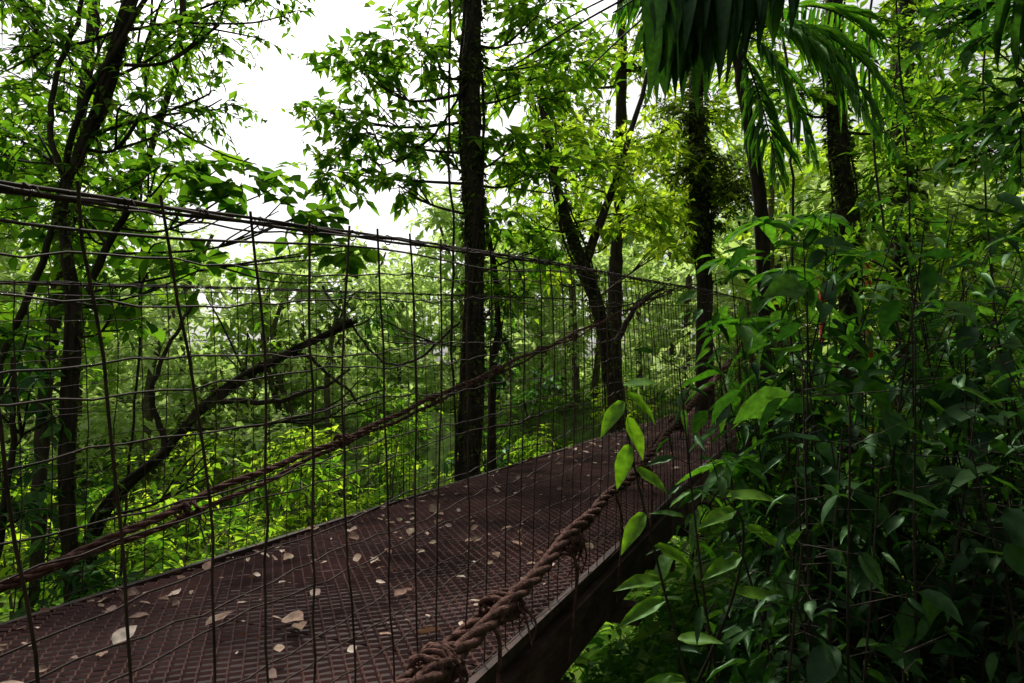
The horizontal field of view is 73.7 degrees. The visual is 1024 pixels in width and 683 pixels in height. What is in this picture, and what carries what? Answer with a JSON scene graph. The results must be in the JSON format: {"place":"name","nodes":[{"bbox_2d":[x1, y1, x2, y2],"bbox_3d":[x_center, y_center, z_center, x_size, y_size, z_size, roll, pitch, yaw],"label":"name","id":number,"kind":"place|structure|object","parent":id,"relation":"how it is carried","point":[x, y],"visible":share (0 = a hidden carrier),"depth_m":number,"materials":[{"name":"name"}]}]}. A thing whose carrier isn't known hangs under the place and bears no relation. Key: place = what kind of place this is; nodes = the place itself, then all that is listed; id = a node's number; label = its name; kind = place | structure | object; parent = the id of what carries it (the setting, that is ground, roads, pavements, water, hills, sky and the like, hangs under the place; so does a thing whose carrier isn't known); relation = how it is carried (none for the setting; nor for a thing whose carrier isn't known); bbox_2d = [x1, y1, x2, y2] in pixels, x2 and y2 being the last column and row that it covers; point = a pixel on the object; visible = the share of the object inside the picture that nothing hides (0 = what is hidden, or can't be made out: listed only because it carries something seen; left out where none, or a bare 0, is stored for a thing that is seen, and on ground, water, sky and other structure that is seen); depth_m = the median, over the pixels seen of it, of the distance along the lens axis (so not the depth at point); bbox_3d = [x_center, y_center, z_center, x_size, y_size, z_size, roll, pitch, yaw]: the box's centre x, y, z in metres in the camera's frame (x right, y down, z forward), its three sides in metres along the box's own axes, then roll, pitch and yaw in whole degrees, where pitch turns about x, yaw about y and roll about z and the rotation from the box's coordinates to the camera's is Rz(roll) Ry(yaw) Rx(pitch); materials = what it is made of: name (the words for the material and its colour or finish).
{"place":"outdoors","nodes":[
{"label":"outdoors","id":0,"kind":"place"},
{"bbox_2d":[0,351,1023,682],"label":"ground","id":1,"kind":"structure","parent":0,"point":[532,423],"depth_m":20.48,"materials":[{"name":"green plant"}]},
{"bbox_2d":[0,302,164,619],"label":"slope shrub","id":2,"kind":"object","parent":1,"relation":"on","point":[30,380],"visible":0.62,"depth_m":3.85,"materials":[{"name":"green plant"}]},
{"bbox_2d":[0,0,255,611],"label":"forest edge tree","id":3,"kind":"object","parent":1,"relation":"on","point":[14,86],"visible":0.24,"depth_m":7.49,"materials":[{"name":"green plant"}]},
{"bbox_2d":[0,0,316,600],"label":"slender tree","id":4,"kind":"object","parent":1,"relation":"on","point":[68,162],"visible":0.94,"depth_m":4.12,"materials":[{"name":"green plant"}]},
{"bbox_2d":[0,0,384,457],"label":"broadleaf tree","id":5,"kind":"object","parent":1,"relation":"on","point":[220,192],"visible":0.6,"depth_m":5.17,"materials":[{"name":"green plant"}]},
{"bbox_2d":[79,268,414,594],"bbox_3d":[-1.878,1.426,4.747,2.421,3.901,0.814,0,-3,0],"label":"bent tree","id":6,"kind":"object","parent":1,"relation":"on","point":[130,481],"visible":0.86,"depth_m":4.62,"materials":[{"name":"green plant"}]},
{"bbox_2d":[0,384,674,672],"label":"thicket","id":7,"kind":"object","parent":1,"relation":"on","point":[279,522],"visible":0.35,"depth_m":11.90,"materials":[{"name":"green plant"}]},
{"bbox_2d":[0,180,783,682],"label":"suspension footbridge","id":8,"kind":"object","parent":1,"relation":"on","point":[530,622],"visible":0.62,"depth_m":2.00,"materials":[{"name":"metal"}]},
{"bbox_2d":[0,412,733,682],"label":"fallen leaves","id":9,"kind":"object","parent":8,"relation":"on","point":[118,635],"visible":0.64,"depth_m":2.08,"materials":[{"name":"brown plant"}]},
{"bbox_2d":[327,204,569,477],"bbox_3d":[-0.586,1.128,6.671,2.372,4.807,1.198,0,-3,0],"label":"understory tree","id":10,"kind":"object","parent":1,"relation":"on","point":[496,378],"visible":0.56,"depth_m":6.53,"materials":[{"name":"green plant"}]},
{"bbox_2d":[273,0,641,481],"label":"tall forest tree","id":11,"kind":"object","parent":1,"relation":"on","point":[471,144],"visible":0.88,"depth_m":6.32,"materials":[{"name":"green plant"}]},
{"bbox_2d":[0,0,1023,536],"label":"distant trees","id":12,"kind":"object","parent":1,"relation":"on","point":[664,268],"visible":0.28,"depth_m":22.15,"materials":[{"name":"green plant"}]},
{"bbox_2d":[0,371,1023,682],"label":"undergrowth","id":13,"kind":"object","parent":1,"relation":"on","point":[604,647],"visible":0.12,"depth_m":5.61,"materials":[{"name":"green plant"}]},
{"bbox_2d":[92,0,1007,585],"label":"hanging lianas","id":14,"kind":"object","parent":1,"relation":"on","point":[452,326],"visible":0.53,"depth_m":6.25,"materials":[{"name":"brown plant"}]},
{"bbox_2d":[487,40,745,592],"bbox_3d":[1.574,0.061,9.552,4.052,8.274,2.083,2,-3,-30],"label":"leaning tree","id":15,"kind":"object","parent":1,"relation":"on","point":[659,146],"visible":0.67,"depth_m":9.21,"materials":[{"name":"green plant"}]},
{"bbox_2d":[457,0,814,381],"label":"crowned forest tree","id":16,"kind":"object","parent":1,"relation":"on","point":[623,71],"visible":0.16,"depth_m":14.22,"materials":[{"name":"green plant"}]},
{"bbox_2d":[600,378,788,682],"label":"green sapling","id":17,"kind":"object","parent":1,"relation":"on","point":[638,521],"visible":0.99,"depth_m":1.88,"materials":[{"name":"green plant"}]},
{"bbox_2d":[642,67,776,539],"bbox_3d":[2.882,-1.727,10.054,1.996,10.233,1.720,0,-3,0],"label":"vine covered tree","id":18,"kind":"object","parent":1,"relation":"on","point":[696,129],"visible":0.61,"depth_m":10.16,"materials":[{"name":"green plant"}]},
{"bbox_2d":[610,0,910,531],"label":"palm tree","id":19,"kind":"object","parent":1,"relation":"on","point":[818,47],"visible":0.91,"depth_m":4.92,"materials":[{"name":"green plant"}]},
{"bbox_2d":[526,0,1023,115],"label":"drooping palm","id":20,"kind":"object","parent":1,"relation":"on","point":[679,38],"visible":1,"depth_m":2.51,"materials":[{"name":"green plant"}]},
{"bbox_2d":[650,211,902,682],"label":"tall leafy plant","id":21,"kind":"object","parent":1,"relation":"on","point":[745,330],"visible":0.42,"depth_m":2.67,"materials":[{"name":"green plant"}]},
{"bbox_2d":[634,312,1023,682],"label":"dark shrub","id":22,"kind":"object","parent":1,"relation":"on","point":[820,648],"visible":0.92,"depth_m":1.91,"materials":[{"name":"green plant"}]},
{"bbox_2d":[670,192,1023,682],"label":"broadleaf shrub","id":23,"kind":"object","parent":1,"relation":"on","point":[754,405],"visible":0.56,"depth_m":2.40,"materials":[{"name":"green plant"}]},
{"bbox_2d":[818,259,876,433],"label":"stems","id":24,"kind":"object","parent":1,"relation":"on","point":[869,283],"visible":0.02,"depth_m":14.52,"materials":[{"name":"plant"}]},
{"bbox_2d":[712,0,1018,518],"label":"mossy tree","id":25,"kind":"object","parent":1,"relation":"on","point":[840,146],"visible":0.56,"depth_m":9.02,"materials":[{"name":"green plant"}]},
{"bbox_2d":[774,0,1023,471],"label":"canopy tree","id":26,"kind":"object","parent":1,"relation":"on","point":[900,198],"visible":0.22,"depth_m":11.70,"materials":[{"name":"green plant"}]},
{"bbox_2d":[902,0,1023,386],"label":"overhanging tree","id":27,"kind":"object","parent":1,"relation":"on","point":[968,49],"visible":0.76,"depth_m":3.71,"materials":[{"name":"green plant"}]},
{"bbox_2d":[0,0,1023,366],"label":"sky","id":28,"kind":"structure","parent":0,"point":[282,82],"materials":[{"name":"white"}]}
]}

